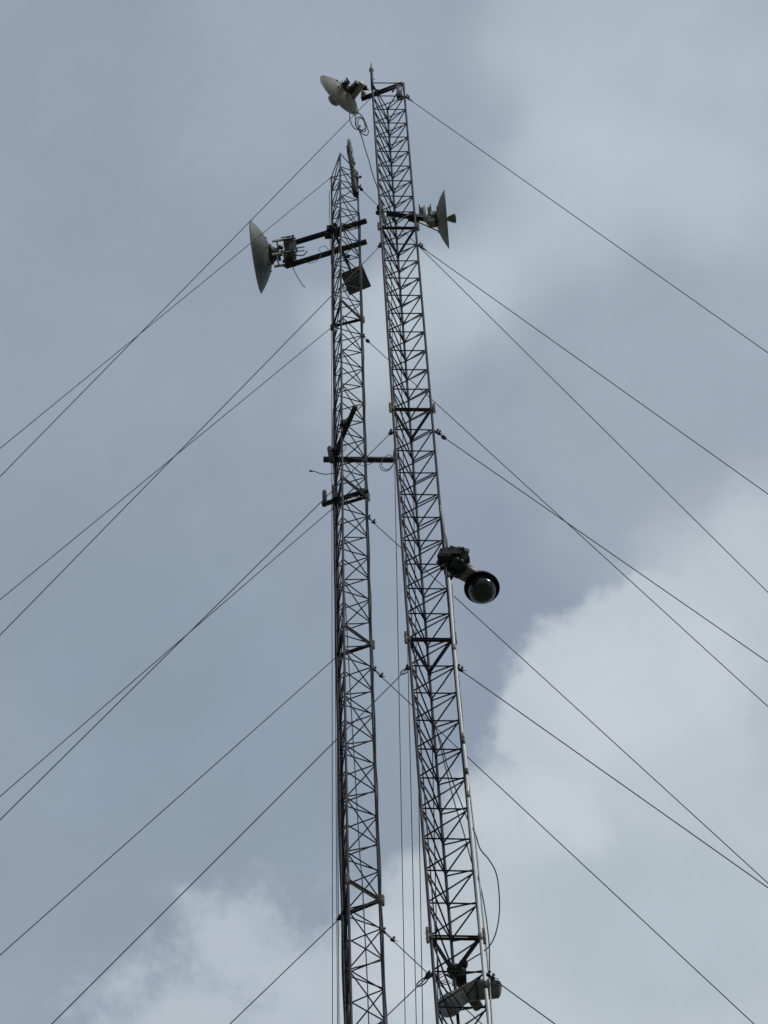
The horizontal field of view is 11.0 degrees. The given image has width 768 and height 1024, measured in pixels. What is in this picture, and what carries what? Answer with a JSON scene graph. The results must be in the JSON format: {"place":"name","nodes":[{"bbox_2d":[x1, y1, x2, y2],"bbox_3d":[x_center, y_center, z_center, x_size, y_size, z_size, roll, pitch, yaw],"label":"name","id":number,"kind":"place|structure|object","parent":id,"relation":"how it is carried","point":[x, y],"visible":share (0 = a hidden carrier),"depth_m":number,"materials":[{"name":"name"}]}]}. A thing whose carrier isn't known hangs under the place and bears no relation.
{"place":"outdoors","nodes":[
{"label":"outdoors","id":0,"kind":"place"},
{"bbox_2d":[0,0,767,1023],"label":"sky","id":1,"kind":"structure","parent":0,"point":[139,138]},
{"label":"ground","id":2,"kind":"structure","parent":0,"visible":0},
{"bbox_2d":[330,153,385,1023],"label":"lattice mast","id":3,"kind":"object","parent":2,"relation":"on","point":[347,881],"visible":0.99,"depth_m":48.89,"materials":[{"name":"grey metal"}]},
{"bbox_2d":[0,177,330,448],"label":"guy wire","id":4,"kind":"object","parent":3,"relation":"attached to","point":[159,317],"visible":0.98,"depth_m":55.23,"materials":[{"name":"grey metal"}]},
{"bbox_2d":[0,327,331,599],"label":"guy wire","id":5,"kind":"object","parent":3,"relation":"attached to","point":[160,467],"visible":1,"depth_m":51.00,"materials":[{"name":"grey metal"}]},
{"bbox_2d":[0,508,332,796],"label":"guy wire","id":6,"kind":"object","parent":3,"relation":"attached to","point":[160,657],"visible":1,"depth_m":46.92,"materials":[{"name":"grey metal"}]},
{"bbox_2d":[0,658,334,954],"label":"guy wire","id":7,"kind":"object","parent":3,"relation":"attached to","point":[163,810],"visible":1,"depth_m":44.05,"materials":[{"name":"grey metal"}]},
{"bbox_2d":[230,913,341,1023],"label":"guy wire","id":8,"kind":"object","parent":3,"relation":"attached to","point":[339,917],"visible":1,"depth_m":42.03,"materials":[{"name":"grey metal"}]},
{"bbox_2d":[309,470,336,474],"bbox_3d":[-0.802,-0.515,52.758,0.383,0.178,0.024,-3,-64,0],"label":"cable","id":9,"kind":"object","parent":3,"relation":"attached to","point":[321,473],"visible":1,"depth_m":52.74,"materials":[{"name":"black plastic"}]},
{"bbox_2d":[285,239,366,268],"bbox_3d":[-0.874,-3.889,60.315,1.283,0.084,0.086,-17,-65,7],"label":"mounting arm","id":10,"kind":"object","parent":3,"relation":"attached to","point":[322,254],"visible":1,"depth_m":60.29},
{"bbox_2d":[293,218,366,244],"bbox_3d":[-0.892,-4.249,61.010,1.316,0.084,0.086,-16,-65,7],"label":"mounting arm","id":11,"kind":"object","parent":3,"relation":"attached to","point":[319,235],"visible":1,"depth_m":60.98},
{"bbox_2d":[249,221,306,293],"bbox_3d":[-1.584,-3.893,60.731,0.861,1.135,1.128,-3,-64,0],"label":"dish antenna","id":12,"kind":"object","parent":11,"relation":"attached to","point":[266,255],"visible":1,"depth_m":60.45,"materials":[{"name":"off-white fibreglass"},{"name":"galvanised steel"},{"name":"grey plastic"}]},
{"bbox_2d":[329,191,330,249],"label":"cable","id":13,"kind":"object","parent":3,"relation":"attached to","point":[329,215],"visible":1,"depth_m":61.87,"materials":[{"name":"black plastic"}]},
{"bbox_2d":[331,262,332,1023],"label":"guy wire","id":14,"kind":"object","parent":3,"relation":"attached to","point":[332,706],"visible":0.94,"depth_m":53.80,"materials":[{"name":"grey metal"}]},
{"bbox_2d":[324,223,339,238],"bbox_3d":[-0.789,-4.294,60.967,0.258,0.262,0.221,-3,-64,0],"label":"arm clamp","id":15,"kind":"object","parent":3,"relation":"attached to","point":[329,230],"visible":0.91,"depth_m":60.88,"materials":[{"name":"black metal"}]},
{"bbox_2d":[335,681,337,1023],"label":"guy wire","id":16,"kind":"object","parent":3,"relation":"attached to","point":[336,855],"visible":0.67,"depth_m":50.51,"materials":[{"name":"grey metal"}]},
{"bbox_2d":[337,775,338,1007],"bbox_3d":[-0.295,19.381,34.557,0.018,48.739,19.826,0,-64,-2],"label":"guy wire","id":17,"kind":"object","parent":3,"relation":"attached to","point":[338,895],"visible":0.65,"depth_m":47.88,"materials":[{"name":"grey metal"}]},
{"bbox_2d":[332,485,344,1023],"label":"cable","id":18,"kind":"object","parent":3,"relation":"attached to","point":[337,756],"visible":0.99,"depth_m":46.11,"materials":[{"name":"black plastic"}]},
{"bbox_2d":[332,409,345,1023],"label":"cable","id":19,"kind":"object","parent":3,"relation":"attached to","point":[338,735],"visible":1,"depth_m":46.37,"materials":[{"name":"black plastic"}]},
{"bbox_2d":[332,217,348,1021],"bbox_3d":[-0.524,1.440,48.969,0.063,27.600,0.050,-25,-66,10],"label":"cable","id":20,"kind":"object","parent":3,"relation":"attached to","point":[338,578],"visible":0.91,"depth_m":50.46,"materials":[{"name":"black plastic"}]},
{"bbox_2d":[332,405,357,455],"bbox_3d":[-0.531,-1.084,53.209,0.161,0.187,0.762,15,-66,-8],"label":"mounting arm","id":21,"kind":"object","parent":3,"relation":"attached to","point":[345,425],"visible":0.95,"depth_m":53.18},
{"bbox_2d":[321,487,368,506],"bbox_3d":[-0.515,-0.266,52.443,0.640,0.497,0.122,-16,-65,6],"label":"mounting arm","id":22,"kind":"object","parent":3,"relation":"attached to","point":[325,502],"visible":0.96,"depth_m":52.30},
{"bbox_2d":[336,237,370,295],"bbox_3d":[-0.539,-3.795,61.048,0.363,0.399,0.890,-22,-66,9],"label":"flat panel","id":23,"kind":"object","parent":3,"relation":"attached to","point":[365,283],"visible":0.59,"depth_m":61.05,"materials":[{"name":"grey metal"}]},
{"bbox_2d":[346,139,361,196],"bbox_3d":[-0.470,-5.454,63.136,0.230,2.495,0.103,-3,-64,0],"label":"aerial pole","id":24,"kind":"object","parent":3,"relation":"attached to","point":[354,176],"visible":1,"depth_m":62.90,"materials":[{"name":"grey metal"}]},
{"bbox_2d":[345,600,368,1023],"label":"cable","id":25,"kind":"object","parent":3,"relation":"attached to","point":[357,820],"visible":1,"depth_m":44.34,"materials":[{"name":"black plastic"}]},
{"bbox_2d":[323,446,394,463],"bbox_3d":[-0.314,-0.751,53.395,0.994,0.580,0.152,0,-64,-1],"label":"mounting arm","id":26,"kind":"object","parent":3,"relation":"attached to","point":[331,458],"visible":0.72,"depth_m":53.33},
{"bbox_2d":[379,454,394,470],"bbox_3d":[0.043,-0.652,53.120,0.210,0.520,0.012,-3,-64,0],"label":"cable","id":27,"kind":"object","parent":26,"relation":"hanging from","point":[390,467],"visible":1,"depth_m":53.06,"materials":[{"name":"black plastic"}]},
{"bbox_2d":[359,212,387,1023],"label":"cable","id":28,"kind":"object","parent":3,"relation":"attached to","point":[372,646],"visible":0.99,"depth_m":47.97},
{"bbox_2d":[378,970,431,1023],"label":"guy wire","id":29,"kind":"object","parent":2,"relation":"attached to","point":[428,974],"visible":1,"depth_m":36.91,"materials":[{"name":"grey metal"}]},
{"bbox_2d":[371,82,487,1023],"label":"lattice mast","id":30,"kind":"object","parent":2,"relation":"on","point":[431,937],"visible":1,"depth_m":44.97,"materials":[{"name":"grey metal"}]},
{"bbox_2d":[0,94,372,476],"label":"guy wire","id":31,"kind":"object","parent":30,"relation":"attached to","point":[178,294],"visible":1,"depth_m":51.60,"materials":[{"name":"grey metal"}]},
{"bbox_2d":[0,242,381,634],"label":"guy wire","id":32,"kind":"object","parent":30,"relation":"attached to","point":[379,245],"visible":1,"depth_m":47.61,"materials":[{"name":"grey metal"}]},
{"bbox_2d":[0,428,393,819],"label":"guy wire","id":33,"kind":"object","parent":30,"relation":"attached to","point":[391,431],"visible":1,"depth_m":43.11,"materials":[{"name":"grey metal"}]},
{"bbox_2d":[51,664,409,1023],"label":"guy wire","id":34,"kind":"object","parent":30,"relation":"attached to","point":[407,667],"visible":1,"depth_m":38.88,"materials":[{"name":"grey metal"}]},
{"bbox_2d":[354,110,382,213],"bbox_3d":[-0.226,-4.955,56.195,0.343,3.994,0.054,5,-65,-4],"label":"cable","id":35,"kind":"object","parent":30,"relation":"attached to","point":[367,155],"visible":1,"depth_m":56.38,"materials":[{"name":"black plastic"}]},
{"bbox_2d":[349,111,368,135],"bbox_3d":[-0.359,-5.574,57.409,0.277,1.006,0.015,-3,-64,0],"label":"cable","id":36,"kind":"object","parent":35,"relation":"hanging from","point":[359,129],"visible":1,"depth_m":57.36,"materials":[{"name":"black plastic"}]},
{"bbox_2d":[369,64,373,89],"bbox_3d":[-0.184,-6.497,59.583,0.076,1.273,0.074,33,-69,-16],"label":"lightning rod","id":37,"kind":"object","parent":30,"relation":"attached to","point":[371,69],"visible":1,"depth_m":59.50,"materials":[{"name":"grey metal"}]},
{"bbox_2d":[361,84,402,100],"bbox_3d":[-0.025,-6.208,59.303,0.665,0.865,0.105,-18,-65,7],"label":"mounting arm","id":38,"kind":"object","parent":30,"relation":"attached to","point":[364,96],"visible":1,"depth_m":59.35},
{"bbox_2d":[320,75,368,114],"bbox_3d":[-0.624,-6.232,59.381,0.762,0.792,0.463,17,-66,-9],"label":"dish antenna","id":39,"kind":"object","parent":38,"relation":"attached to","point":[343,95],"visible":1,"depth_m":59.25,"materials":[{"name":"grey plastic"}]},
{"bbox_2d":[388,140,405,1023],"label":"guy wire","id":40,"kind":"object","parent":30,"relation":"attached to","point":[398,678],"visible":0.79,"depth_m":50.57,"materials":[{"name":"grey metal"}]},
{"bbox_2d":[375,204,431,223],"bbox_3d":[0.274,-4.045,54.761,0.798,1.000,0.167,12,-65,-7],"label":"mounting arm","id":41,"kind":"object","parent":30,"relation":"attached to","point":[424,213],"visible":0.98,"depth_m":54.72},
{"bbox_2d":[419,190,455,248],"bbox_3d":[0.852,-4.014,54.789,0.597,0.818,0.574,38,-71,-17],"label":"dish antenna","id":42,"kind":"object","parent":41,"relation":"attached to","point":[438,218],"visible":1,"depth_m":54.62,"materials":[{"name":"grey metal"}]},
{"bbox_2d":[399,296,416,1023],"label":"guy wire","id":43,"kind":"object","parent":30,"relation":"attached to","point":[409,737],"visible":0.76,"depth_m":47.53,"materials":[{"name":"grey metal"}]},
{"bbox_2d":[382,224,442,1023],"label":"cable","id":44,"kind":"object","parent":30,"relation":"attached to","point":[415,662],"visible":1,"depth_m":42.34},
{"bbox_2d":[413,486,422,1023],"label":"cable","id":45,"kind":"object","parent":30,"relation":"attached to","point":[418,804],"visible":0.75,"depth_m":44.33,"materials":[{"name":"black rubber"}]},
{"bbox_2d":[431,725,437,999],"bbox_3d":[0.741,19.355,29.285,0.020,39.216,19.723,0,-64,-2],"label":"cable","id":46,"kind":"object","parent":30,"relation":"attached to","point":[434,849],"visible":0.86,"depth_m":41.52,"materials":[{"name":"black rubber"}]},
{"bbox_2d":[432,715,489,995],"bbox_3d":[0.767,3.303,39.570,0.144,5.815,0.440,41,-72,-18],"label":"cable","id":47,"kind":"object","parent":30,"relation":"attached to","point":[471,863],"visible":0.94,"depth_m":39.05,"materials":[{"name":"black plastic"}]},
{"bbox_2d":[433,717,499,969],"bbox_3d":[0.812,3.123,39.800,0.544,5.003,0.216,-40,-70,16],"label":"cable","id":48,"kind":"object","parent":30,"relation":"attached to","point":[480,850],"visible":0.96,"depth_m":38.96,"materials":[{"name":"black plastic"}]},
{"bbox_2d":[436,505,499,603],"bbox_3d":[0.935,0.451,45.313,0.403,1.629,0.838,-41,-70,17],"label":"dome camera","id":49,"kind":"object","parent":30,"relation":"attached to","point":[481,586],"visible":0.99,"depth_m":44.72,"materials":[{"name":"black plastic"}]},
{"bbox_2d":[436,960,501,1017],"bbox_3d":[0.795,4.612,37.472,0.630,1.186,0.757,-3,-64,0],"label":"camera housing","id":50,"kind":"object","parent":30,"relation":"attached to","point":[473,998],"visible":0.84,"depth_m":37.29,"materials":[{"name":"plastic"}]},
{"bbox_2d":[438,997,453,1017],"bbox_3d":[0.575,4.597,37.125,0.148,0.170,0.196,-33,-68,14],"label":"front window","id":51,"kind":"structure","parent":50,"relation":"in","point":[444,1011],"depth_m":37.08,"materials":[{"name":"grey"}]},
{"bbox_2d":[447,572,492,1023],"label":"conduit pipe","id":52,"kind":"object","parent":30,"relation":"attached to","point":[463,741],"visible":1,"depth_m":39.60,"materials":[{"name":"grey plastic"}]},
{"bbox_2d":[457,664,767,887],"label":"guy wire","id":53,"kind":"object","parent":30,"relation":"attached to","point":[461,669],"visible":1,"depth_m":39.81,"materials":[{"name":"grey metal"}]},
{"bbox_2d":[381,927,481,1023],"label":"guy wire","id":54,"kind":"object","parent":2,"relation":"attached to","point":[391,938],"visible":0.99,"depth_m":42.11,"materials":[{"name":"grey metal"}]},
{"bbox_2d":[486,970,554,1023],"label":"guy wire","id":55,"kind":"object","parent":2,"relation":"attached to","point":[492,977],"visible":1,"depth_m":36.81,"materials":[{"name":"grey metal"}]},
{"bbox_2d":[372,666,753,1023],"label":"guy wire","id":56,"kind":"object","parent":2,"relation":"attached to","point":[379,674],"visible":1,"depth_m":43.58,"materials":[{"name":"grey metal"}]},
{"bbox_2d":[358,184,767,592],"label":"guy wire","id":57,"kind":"object","parent":2,"relation":"attached to","point":[360,188],"visible":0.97,"depth_m":54.27,"materials":[{"name":"grey metal"}]},
{"bbox_2d":[362,333,767,706],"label":"guy wire","id":58,"kind":"object","parent":2,"relation":"attached to","point":[367,340],"visible":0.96,"depth_m":50.29,"materials":[{"name":"grey metal"}]},
{"bbox_2d":[368,514,767,882],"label":"guy wire","id":59,"kind":"object","parent":2,"relation":"attached to","point":[371,520],"visible":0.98,"depth_m":46.33,"materials":[{"name":"grey metal"}]},
{"bbox_2d":[405,94,767,352],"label":"guy wire","id":60,"kind":"object","parent":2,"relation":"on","point":[408,98],"visible":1,"depth_m":52.56,"materials":[{"name":"grey metal"}]},
{"bbox_2d":[417,242,767,493],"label":"guy wire","id":61,"kind":"object","parent":2,"relation":"attached to","point":[421,246],"visible":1,"depth_m":48.52,"materials":[{"name":"grey metal"}]},
{"bbox_2d":[434,429,767,661],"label":"guy wire","id":62,"kind":"object","parent":2,"relation":"attached to","point":[443,437],"visible":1,"depth_m":44.37,"materials":[{"name":"grey metal"}]}
]}

